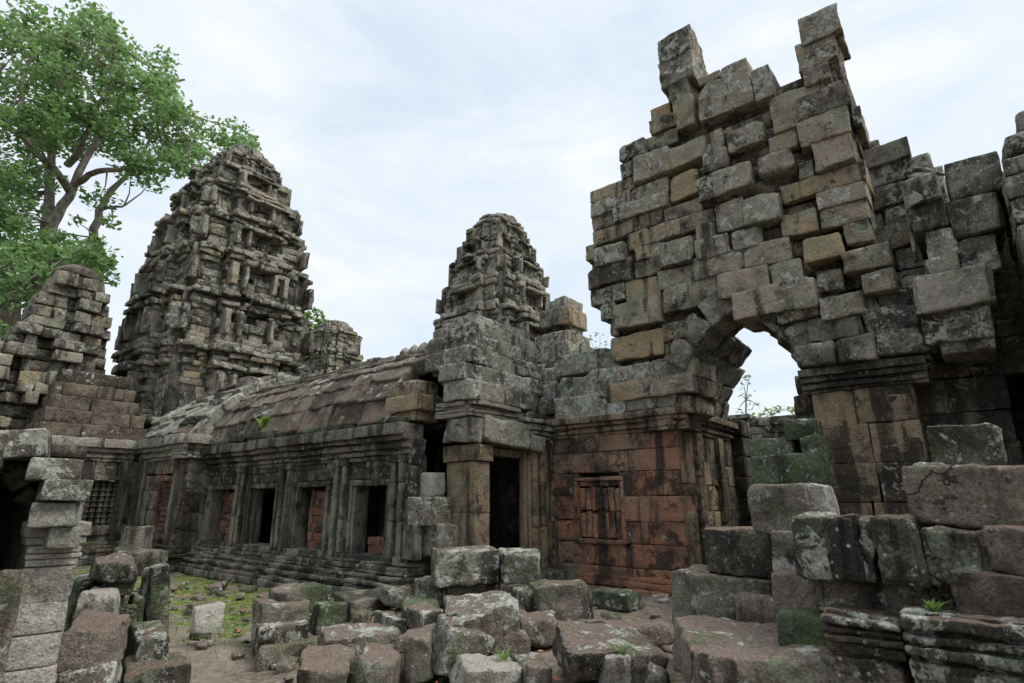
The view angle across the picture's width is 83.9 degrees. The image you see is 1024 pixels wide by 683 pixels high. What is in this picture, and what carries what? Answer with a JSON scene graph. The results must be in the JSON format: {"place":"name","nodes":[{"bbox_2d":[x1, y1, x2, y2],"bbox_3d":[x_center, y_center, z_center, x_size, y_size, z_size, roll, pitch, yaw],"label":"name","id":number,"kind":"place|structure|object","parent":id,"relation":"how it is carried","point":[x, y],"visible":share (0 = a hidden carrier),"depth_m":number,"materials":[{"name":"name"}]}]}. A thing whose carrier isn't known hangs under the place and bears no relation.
{"place":"outdoors","nodes":[
{"label":"outdoors","id":0,"kind":"place"},
{"bbox_2d":[0,428,93,682],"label":"ruined doorway","id":1,"kind":"structure","parent":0,"point":[45,530],"depth_m":3.59,"materials":[{"name":"grey stone"}]},
{"bbox_2d":[304,306,352,332],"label":"background tree","id":2,"kind":"object","parent":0,"point":[308,313],"visible":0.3,"depth_m":46.97,"materials":[{"name":"green plant"}]},
{"bbox_2d":[304,320,363,375],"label":"distant tower","id":3,"kind":"structure","parent":0,"point":[337,344],"depth_m":37.99,"materials":[{"name":"stone"}]},
{"bbox_2d":[54,565,683,682],"bbox_3d":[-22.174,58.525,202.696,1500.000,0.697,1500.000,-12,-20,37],"label":"ground","id":4,"kind":"structure","parent":0,"point":[198,660],"depth_m":6.94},
{"bbox_2d":[0,264,112,429],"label":"crumbling tower stump","id":5,"kind":"object","parent":4,"relation":"on","point":[66,322],"visible":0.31,"depth_m":18.13,"materials":[{"name":"stone"}]},
{"bbox_2d":[0,231,120,339],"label":"undergrowth tree","id":6,"kind":"object","parent":4,"relation":"on","point":[23,283],"visible":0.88,"depth_m":21.38,"materials":[{"name":"green plant"}]},
{"bbox_2d":[55,572,101,682],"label":"stone block","id":7,"kind":"object","parent":4,"relation":"on","point":[82,582],"depth_m":5.00,"materials":[{"name":"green stone"}]},
{"bbox_2d":[57,661,122,682],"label":"stone block","id":8,"kind":"object","parent":4,"relation":"on","point":[110,672],"depth_m":3.82,"materials":[{"name":"stone"}]},
{"bbox_2d":[56,609,130,672],"bbox_3d":[-3.016,2.151,4.123,0.400,0.346,0.583,8,-18,-27],"label":"stone block","id":9,"kind":"object","parent":8,"relation":"on","point":[91,638],"depth_m":3.94,"materials":[{"name":"brown stone"}]},
{"bbox_2d":[119,603,137,665],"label":"stone block","id":10,"kind":"object","parent":4,"relation":"on","point":[130,609],"depth_m":4.84,"materials":[{"name":"green stone"}]},
{"bbox_2d":[72,586,124,619],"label":"stone block","id":11,"kind":"object","parent":10,"relation":"on","point":[104,599],"depth_m":4.60,"materials":[{"name":"grey stone"}]},
{"bbox_2d":[101,578,137,595],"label":"stone block","id":12,"kind":"object","parent":11,"relation":"on","point":[125,589],"depth_m":4.90,"materials":[{"name":"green stone"}]},
{"bbox_2d":[89,553,137,582],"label":"stone block","id":13,"kind":"object","parent":12,"relation":"on","point":[116,567],"depth_m":4.88,"materials":[{"name":"stone"}]},
{"bbox_2d":[0,0,261,338],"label":"tree","id":14,"kind":"object","parent":4,"relation":"on","point":[54,49],"visible":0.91,"depth_m":27.30,"materials":[{"name":"green plant"}]},
{"bbox_2d":[127,593,145,621],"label":"stone block","id":15,"kind":"object","parent":4,"relation":"on","point":[138,600],"depth_m":5.05,"materials":[{"name":"stone"}]},
{"bbox_2d":[113,547,168,575],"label":"stone block","id":16,"kind":"object","parent":4,"relation":"on","point":[144,557],"depth_m":13.90,"materials":[{"name":"black stone"}]},
{"bbox_2d":[118,525,157,548],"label":"stone block","id":17,"kind":"object","parent":16,"relation":"on","point":[136,537],"depth_m":14.50,"materials":[{"name":"black stone"}]},
{"bbox_2d":[138,563,169,643],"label":"stone block","id":18,"kind":"object","parent":4,"relation":"on","point":[154,589],"depth_m":5.16,"materials":[{"name":"stone"}]},
{"bbox_2d":[121,651,190,682],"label":"stone block","id":19,"kind":"object","parent":4,"relation":"on","point":[175,667],"depth_m":4.27,"materials":[{"name":"stone"}]},
{"bbox_2d":[128,620,168,661],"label":"stone block","id":20,"kind":"object","parent":19,"relation":"on","point":[148,640],"depth_m":4.50,"materials":[{"name":"stone"}]},
{"bbox_2d":[25,369,299,572],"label":"side wing","id":21,"kind":"structure","parent":4,"relation":"on","point":[137,473],"depth_m":16.90,"materials":[{"name":"grey stone"}]},
{"bbox_2d":[78,475,129,535],"bbox_3d":[-12.317,4.877,17.004,0.592,1.709,1.281,-12,-20,37],"label":"blind window","id":22,"kind":"structure","parent":21,"relation":"in","point":[98,510],"depth_m":16.95,"materials":[{"name":"black stone"}]},
{"bbox_2d":[151,475,184,540],"bbox_3d":[-9.435,4.647,16.005,1.622,1.725,0.572,-12,-20,37],"label":"blind window","id":23,"kind":"structure","parent":21,"relation":"in","point":[159,516],"depth_m":16.13,"materials":[{"name":"grey stone"}]},
{"bbox_2d":[110,144,314,428],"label":"tower","id":24,"kind":"structure","parent":21,"relation":"on","point":[221,296],"depth_m":21.28,"materials":[{"name":"stone"}]},
{"bbox_2d":[189,601,225,634],"bbox_3d":[-3.651,3.322,6.827,0.338,0.347,0.300,12,-20,-36],"label":"boundary stone","id":25,"kind":"object","parent":4,"relation":"on","point":[207,618],"visible":1,"depth_m":6.74,"materials":[{"name":"grey stone"}]},
{"bbox_2d":[128,583,396,682],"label":"grass","id":26,"kind":"structure","parent":4,"relation":"on","point":[226,622],"depth_m":8.09,"materials":[{"name":"green plant"}]},
{"bbox_2d":[254,632,317,672],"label":"stone block","id":27,"kind":"object","parent":4,"relation":"on","point":[267,655],"depth_m":6.20,"materials":[{"name":"stone"}]},
{"bbox_2d":[251,619,309,653],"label":"stone block","id":28,"kind":"object","parent":27,"relation":"on","point":[272,633],"depth_m":6.43,"materials":[{"name":"stone"}]},
{"bbox_2d":[252,597,309,623],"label":"stone block","id":29,"kind":"object","parent":28,"relation":"on","point":[267,609],"depth_m":6.77,"materials":[{"name":"stone"}]},
{"bbox_2d":[271,582,305,601],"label":"stone block","id":30,"kind":"object","parent":29,"relation":"on","point":[291,592],"depth_m":7.01,"materials":[{"name":"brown stone"}]},
{"bbox_2d":[268,582,327,612],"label":"step block","id":31,"kind":"object","parent":4,"relation":"on","point":[316,592],"depth_m":8.86,"materials":[{"name":"green stone"}]},
{"bbox_2d":[178,342,446,597],"bbox_3d":[-5.254,3.344,15.539,11.866,5.560,4.555,-12,-20,37],"label":"gallery","id":32,"kind":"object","parent":4,"relation":"on","point":[290,493],"visible":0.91,"depth_m":12.74,"materials":[{"name":"black stone"}]},
{"bbox_2d":[197,473,236,545],"bbox_3d":[-7.620,4.507,15.278,1.729,2.066,0.648,-12,-20,37],"label":"window","id":33,"kind":"structure","parent":32,"relation":"in","point":[219,505],"depth_m":15.43,"materials":[{"name":"black stone"}]},
{"bbox_2d":[236,472,280,552],"bbox_3d":[-6.008,4.160,13.995,1.632,2.053,0.589,-12,-20,37],"label":"window","id":34,"kind":"structure","parent":32,"relation":"in","point":[252,518],"depth_m":14.18,"materials":[{"name":"black stone"}]},
{"bbox_2d":[282,464,334,555],"bbox_3d":[-4.334,3.803,12.734,1.583,2.065,0.649,-12,-20,37],"label":"window","id":35,"kind":"structure","parent":32,"relation":"in","point":[309,513],"depth_m":12.78,"materials":[{"name":"black stone"}]},
{"bbox_2d":[340,466,390,562],"bbox_3d":[-2.711,3.436,11.427,1.431,2.063,0.600,-12,-20,37],"label":"window","id":36,"kind":"structure","parent":32,"relation":"in","point":[356,536],"depth_m":11.53,"materials":[{"name":"black stone"}]},
{"bbox_2d":[400,466,419,496],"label":"pier block","id":37,"kind":"structure","parent":32,"relation":"attached to","point":[411,482],"depth_m":10.68,"materials":[{"name":"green stone"}]},
{"bbox_2d":[402,524,421,560],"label":"pier block","id":38,"kind":"structure","parent":32,"relation":"on","point":[412,541],"depth_m":10.07,"materials":[{"name":"black stone"}]},
{"bbox_2d":[407,438,425,464],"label":"pier block","id":39,"kind":"structure","parent":32,"relation":"on","point":[418,451],"depth_m":10.92,"materials":[{"name":"stone"}]},
{"bbox_2d":[296,644,356,682],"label":"stone block","id":40,"kind":"object","parent":4,"relation":"on","point":[333,663],"depth_m":4.83,"materials":[{"name":"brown stone"}]},
{"bbox_2d":[308,601,347,635],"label":"stone block","id":41,"kind":"object","parent":4,"relation":"on","point":[325,613],"depth_m":7.06,"materials":[{"name":"green stone"}]},
{"bbox_2d":[317,622,400,655],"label":"stone block","id":42,"kind":"object","parent":4,"relation":"on","point":[357,636],"depth_m":6.14,"materials":[{"name":"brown stone"}]},
{"bbox_2d":[333,588,392,621],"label":"step block","id":43,"kind":"object","parent":4,"relation":"on","point":[356,600],"depth_m":7.68,"materials":[{"name":"black stone"}]},
{"bbox_2d":[353,642,400,682],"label":"stone block","id":44,"kind":"object","parent":4,"relation":"on","point":[378,663],"depth_m":4.96,"materials":[{"name":"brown stone"}]},
{"bbox_2d":[373,610,406,633],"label":"stone block","id":45,"kind":"object","parent":4,"relation":"on","point":[389,618],"depth_m":6.51,"materials":[{"name":"stone"}]},
{"bbox_2d":[379,585,411,608],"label":"stone block","id":46,"kind":"object","parent":4,"relation":"on","point":[391,596],"depth_m":7.46,"materials":[{"name":"stone"}]},
{"bbox_2d":[125,579,670,682],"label":"rubble","id":47,"kind":"object","parent":4,"relation":"on","point":[285,664],"visible":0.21,"depth_m":8.22,"materials":[{"name":"brown stone"}]},
{"bbox_2d":[406,601,442,628],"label":"stone block","id":48,"kind":"object","parent":47,"relation":"on","point":[421,614],"depth_m":6.18,"materials":[{"name":"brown stone"}]},
{"bbox_2d":[394,623,436,682],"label":"stone block","id":49,"kind":"object","parent":4,"relation":"on","point":[413,647],"depth_m":5.24,"materials":[{"name":"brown stone"}]},
{"bbox_2d":[401,595,439,630],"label":"stone block","id":50,"kind":"object","parent":4,"relation":"on","point":[407,601],"depth_m":6.93,"materials":[{"name":"green stone"}]},
{"bbox_2d":[413,576,444,606],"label":"stone block","id":51,"kind":"object","parent":4,"relation":"on","point":[424,587],"depth_m":7.26,"materials":[{"name":"stone"}]},
{"bbox_2d":[432,614,494,677],"bbox_3d":[-0.498,2.902,5.370,0.536,0.560,0.536,6,-17,-20],"label":"stone block","id":52,"kind":"object","parent":4,"relation":"on","point":[451,643],"depth_m":5.20,"materials":[{"name":"stone"}]},
{"bbox_2d":[376,314,555,566],"bbox_3d":[-0.996,2.383,12.376,3.444,5.500,3.532,-12,-20,37],"label":"doorway porch","id":53,"kind":"object","parent":4,"relation":"on","point":[487,451],"visible":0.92,"depth_m":11.39,"materials":[{"name":"beige stone"}]},
{"bbox_2d":[445,582,498,595],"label":"stone block","id":54,"kind":"object","parent":4,"relation":"on","point":[459,590],"depth_m":7.23,"materials":[{"name":"grey stone"}]},
{"bbox_2d":[430,545,499,587],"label":"stone block","id":55,"kind":"object","parent":54,"relation":"on","point":[473,565],"depth_m":7.22,"materials":[{"name":"stone"}]},
{"bbox_2d":[449,653,522,682],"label":"stone block","id":56,"kind":"object","parent":4,"relation":"on","point":[474,668],"depth_m":4.73,"materials":[{"name":"grey stone"}]},
{"bbox_2d":[419,530,575,599],"bbox_3d":[-0.283,4.210,10.922,1.927,1.242,2.693,-12,-20,37],"label":"doorstep","id":57,"kind":"object","parent":4,"relation":"on","point":[550,572],"visible":0.07,"depth_m":10.71,"materials":[{"name":"black stone"}]},
{"bbox_2d":[421,523,457,556],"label":"pier block","id":58,"kind":"structure","parent":57,"relation":"on","point":[440,536],"depth_m":10.07,"materials":[{"name":"stone"}]},
{"bbox_2d":[407,497,452,525],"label":"pier block","id":59,"kind":"structure","parent":58,"relation":"on","point":[426,511],"depth_m":10.21,"materials":[{"name":"stone"}]},
{"bbox_2d":[418,472,444,496],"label":"pier block","id":60,"kind":"structure","parent":59,"relation":"on","point":[431,484],"depth_m":10.56,"materials":[{"name":"grey stone"}]},
{"bbox_2d":[490,625,530,658],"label":"stone block","id":61,"kind":"object","parent":4,"relation":"on","point":[519,643],"depth_m":5.61,"materials":[{"name":"brown stone"}]},
{"bbox_2d":[444,590,518,648],"bbox_3d":[-0.335,2.882,5.878,0.773,0.505,0.712,4,-16,-13],"label":"stone block","id":62,"kind":"object","parent":61,"relation":"on","point":[502,607],"depth_m":5.71,"materials":[{"name":"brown stone"}]},
{"bbox_2d":[449,603,496,636],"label":"stone block","id":63,"kind":"object","parent":62,"relation":"on","point":[478,617],"depth_m":5.41,"materials":[{"name":"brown stone"}]},
{"bbox_2d":[497,580,529,596],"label":"stone block","id":64,"kind":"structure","parent":4,"relation":"on","point":[508,588],"depth_m":7.04,"materials":[{"name":"grey stone"}]},
{"bbox_2d":[498,547,540,585],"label":"stone block","id":65,"kind":"object","parent":64,"relation":"on","point":[519,565],"depth_m":7.11,"materials":[{"name":"stone"}]},
{"bbox_2d":[512,587,536,612],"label":"stone block","id":66,"kind":"object","parent":4,"relation":"on","point":[524,596],"depth_m":6.54,"materials":[{"name":"stone"}]},
{"bbox_2d":[512,652,551,682],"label":"stone block","id":67,"kind":"object","parent":4,"relation":"on","point":[536,668],"depth_m":4.66,"materials":[{"name":"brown stone"}]},
{"bbox_2d":[519,610,556,648],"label":"stone block","id":68,"kind":"object","parent":4,"relation":"on","point":[538,627],"depth_m":5.82,"materials":[{"name":"brown stone"}]},
{"bbox_2d":[529,579,593,620],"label":"stone block","id":69,"kind":"object","parent":4,"relation":"on","point":[563,600],"depth_m":6.44,"materials":[{"name":"stone"}]},
{"bbox_2d":[516,296,618,565],"bbox_3d":[1.700,2.445,16.840,4.646,7.851,2.111,-12,-20,37],"label":"corner turret","id":70,"kind":"object","parent":4,"relation":"on","point":[563,323],"visible":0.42,"depth_m":17.26,"materials":[{"name":"stone"}]},
{"bbox_2d":[552,620,668,682],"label":"stone slab","id":71,"kind":"object","parent":4,"relation":"on","point":[580,650],"depth_m":4.56,"materials":[{"name":"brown stone"}]},
{"bbox_2d":[595,654,631,682],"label":"stone chip","id":72,"kind":"object","parent":4,"relation":"on","point":[615,668],"visible":0.69,"depth_m":4.33,"materials":[{"name":"grey stone"}]},
{"bbox_2d":[591,586,643,611],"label":"stone block","id":73,"kind":"object","parent":4,"relation":"on","point":[615,599],"depth_m":8.29,"materials":[{"name":"green stone"}]},
{"bbox_2d":[602,618,672,645],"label":"stone block","id":74,"kind":"object","parent":4,"relation":"on","point":[657,631],"depth_m":5.59,"materials":[{"name":"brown stone"}]},
{"bbox_2d":[644,661,670,682],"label":"stone chip","id":75,"kind":"object","parent":4,"relation":"on","point":[654,673],"visible":1,"depth_m":4.14,"materials":[{"name":"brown stone"}]},
{"bbox_2d":[727,419,751,526],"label":"passage pier","id":76,"kind":"structure","parent":4,"relation":"on","point":[742,460],"depth_m":12.72,"materials":[{"name":"black stone"}]},
{"bbox_2d":[672,615,831,682],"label":"stone slab","id":77,"kind":"object","parent":4,"relation":"on","point":[707,649],"depth_m":3.40,"materials":[{"name":"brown stone"}]},
{"bbox_2d":[776,607,826,645],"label":"stone block","id":78,"kind":"object","parent":77,"relation":"on","point":[796,625],"depth_m":3.52,"materials":[{"name":"green stone"}]},
{"bbox_2d":[727,413,794,457],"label":"wall","id":79,"kind":"structure","parent":4,"relation":"on","point":[766,427],"depth_m":18.45,"materials":[{"name":"grey stone"}]},
{"bbox_2d":[547,2,1023,596],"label":"ruined gate","id":80,"kind":"structure","parent":4,"relation":"on","point":[733,202],"depth_m":10.32,"materials":[{"name":"stone"}]},
{"bbox_2d":[539,348,687,420],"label":"broken parapet","id":81,"kind":"structure","parent":80,"relation":"on","point":[574,385],"depth_m":12.30,"materials":[{"name":"grey stone"}]},
{"bbox_2d":[735,591,914,682],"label":"block core","id":82,"kind":"object","parent":4,"relation":"on","point":[754,607],"visible":0.05,"depth_m":4.30,"materials":[{"name":"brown stone"}]},
{"bbox_2d":[672,564,772,623],"bbox_3d":[1.919,2.214,4.857,0.928,0.513,0.733,-12,-20,37],"label":"stone block","id":83,"kind":"object","parent":82,"relation":"on","point":[698,589],"depth_m":4.70,"materials":[{"name":"stone"}]},
{"bbox_2d":[702,526,772,579],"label":"stone block","id":84,"kind":"structure","parent":83,"relation":"on","point":[743,551],"depth_m":4.71,"materials":[{"name":"stone"}]},
{"bbox_2d":[771,569,819,611],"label":"stone block","id":85,"kind":"structure","parent":82,"relation":"on","point":[791,589],"depth_m":3.80,"materials":[{"name":"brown stone"}]},
{"bbox_2d":[770,530,795,572],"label":"stone block","id":86,"kind":"structure","parent":85,"relation":"on","point":[783,555],"depth_m":4.05,"materials":[{"name":"grey stone"}]},
{"bbox_2d":[747,483,810,534],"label":"stone block","id":87,"kind":"structure","parent":86,"relation":"on","point":[771,507],"depth_m":4.36,"materials":[{"name":"stone"}]},
{"bbox_2d":[806,483,839,515],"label":"stone block","id":88,"kind":"structure","parent":87,"relation":"on","point":[822,497],"depth_m":4.28,"materials":[{"name":"grey stone"}]},
{"bbox_2d":[898,603,1023,682],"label":"plinth block","id":89,"kind":"structure","parent":82,"relation":"on","point":[947,644],"depth_m":2.88,"materials":[{"name":"stone"}]},
{"bbox_2d":[922,597,952,611],"bbox_3d":[2.297,1.433,3.072,0.144,0.088,0.185,-8,-17,26],"label":"weed","id":90,"kind":"object","parent":89,"relation":"on","point":[932,606],"visible":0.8,"depth_m":3.06,"materials":[{"name":"green plant"}]},
{"bbox_2d":[949,570,1023,617],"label":"stone block","id":91,"kind":"structure","parent":89,"relation":"on","point":[991,593],"depth_m":2.97,"materials":[{"name":"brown stone"}]},
{"bbox_2d":[920,525,996,585],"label":"stone block","id":92,"kind":"structure","parent":91,"relation":"on","point":[946,549],"depth_m":3.14,"materials":[{"name":"stone"}]},
{"bbox_2d":[983,525,1023,575],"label":"stone block","id":93,"kind":"structure","parent":91,"relation":"on","point":[1004,545],"depth_m":2.98,"materials":[{"name":"stone"}]},
{"bbox_2d":[902,464,1023,528],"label":"stone slab","id":94,"kind":"structure","parent":93,"relation":"on","point":[970,496],"depth_m":3.22,"materials":[{"name":"stone"}]},
{"bbox_2d":[821,653,913,682],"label":"plinth block","id":95,"kind":"structure","parent":4,"relation":"on","point":[843,669],"depth_m":3.17,"materials":[{"name":"stone"}]},
{"bbox_2d":[820,604,910,662],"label":"plinth block","id":96,"kind":"structure","parent":95,"relation":"on","point":[863,633],"depth_m":3.20,"materials":[{"name":"stone"}]},
{"bbox_2d":[814,580,955,610],"bbox_3d":[2.416,1.605,3.658,0.744,0.234,0.662,-12,-20,37],"label":"stone block","id":97,"kind":"object","parent":96,"relation":"on","point":[880,596],"depth_m":3.46,"materials":[{"name":"grey stone"}]},
{"bbox_2d":[791,511,837,581],"bbox_3d":[2.024,1.341,3.760,0.225,0.420,0.529,-12,-20,37],"label":"fluted block","id":98,"kind":"object","parent":97,"relation":"on","point":[812,555],"depth_m":3.57,"materials":[{"name":"stone"}]},
{"bbox_2d":[822,513,866,584],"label":"fluted block","id":99,"kind":"object","parent":97,"relation":"on","point":[842,534],"depth_m":3.44,"materials":[{"name":"stone"}]},
{"bbox_2d":[858,515,882,583],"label":"fluted block","id":100,"kind":"object","parent":97,"relation":"on","point":[870,558],"depth_m":3.40,"materials":[{"name":"stone"}]},
{"bbox_2d":[869,513,931,588],"bbox_3d":[2.362,1.244,3.442,0.257,0.400,0.540,-12,-20,37],"label":"fluted block","id":101,"kind":"object","parent":97,"relation":"on","point":[898,541],"depth_m":3.25,"materials":[{"name":"stone"}]},
{"bbox_2d":[433,213,549,346],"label":"central tower","id":102,"kind":"structure","parent":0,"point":[496,271],"depth_m":19.63,"materials":[{"name":"stone"}]},
{"bbox_2d":[0,0,1023,416],"label":"sky","id":103,"kind":"structure","parent":0,"point":[392,127],"materials":[{"name":"white"}]},
{"bbox_2d":[735,374,760,413],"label":"background tree","id":104,"kind":"object","parent":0,"point":[746,394],"visible":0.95,"depth_m":41.79,"materials":[{"name":"green plant"}]},
{"bbox_2d":[788,376,814,419],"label":"broken pier","id":105,"kind":"structure","parent":0,"point":[803,407],"depth_m":12.41,"materials":[{"name":"grey stone"}]},
{"bbox_2d":[926,422,1006,465],"bbox_3d":[4.479,1.050,5.625,0.592,0.427,0.541,-12,-20,37],"label":"stone block","id":106,"kind":"object","parent":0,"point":[979,444],"depth_m":5.44,"materials":[{"name":"stone"}]},
{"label":"block core","id":107,"kind":"object","parent":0,"visible":0},
{"bbox_2d":[750,452,831,486],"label":"stone block","id":108,"kind":"object","parent":107,"relation":"on","point":[790,468],"depth_m":7.82,"materials":[{"name":"green stone"}]},
{"bbox_2d":[749,438,801,456],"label":"stone block","id":109,"kind":"object","parent":108,"relation":"on","point":[768,446],"depth_m":8.41,"materials":[{"name":"green stone"}]},
{"bbox_2d":[783,418,822,441],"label":"stone block","id":110,"kind":"object","parent":109,"relation":"on","point":[796,429],"depth_m":8.20,"materials":[{"name":"green stone"}]},
{"bbox_2d":[799,434,831,459],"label":"stone block","id":111,"kind":"object","parent":108,"relation":"on","point":[815,443],"depth_m":8.01,"materials":[{"name":"green stone"}]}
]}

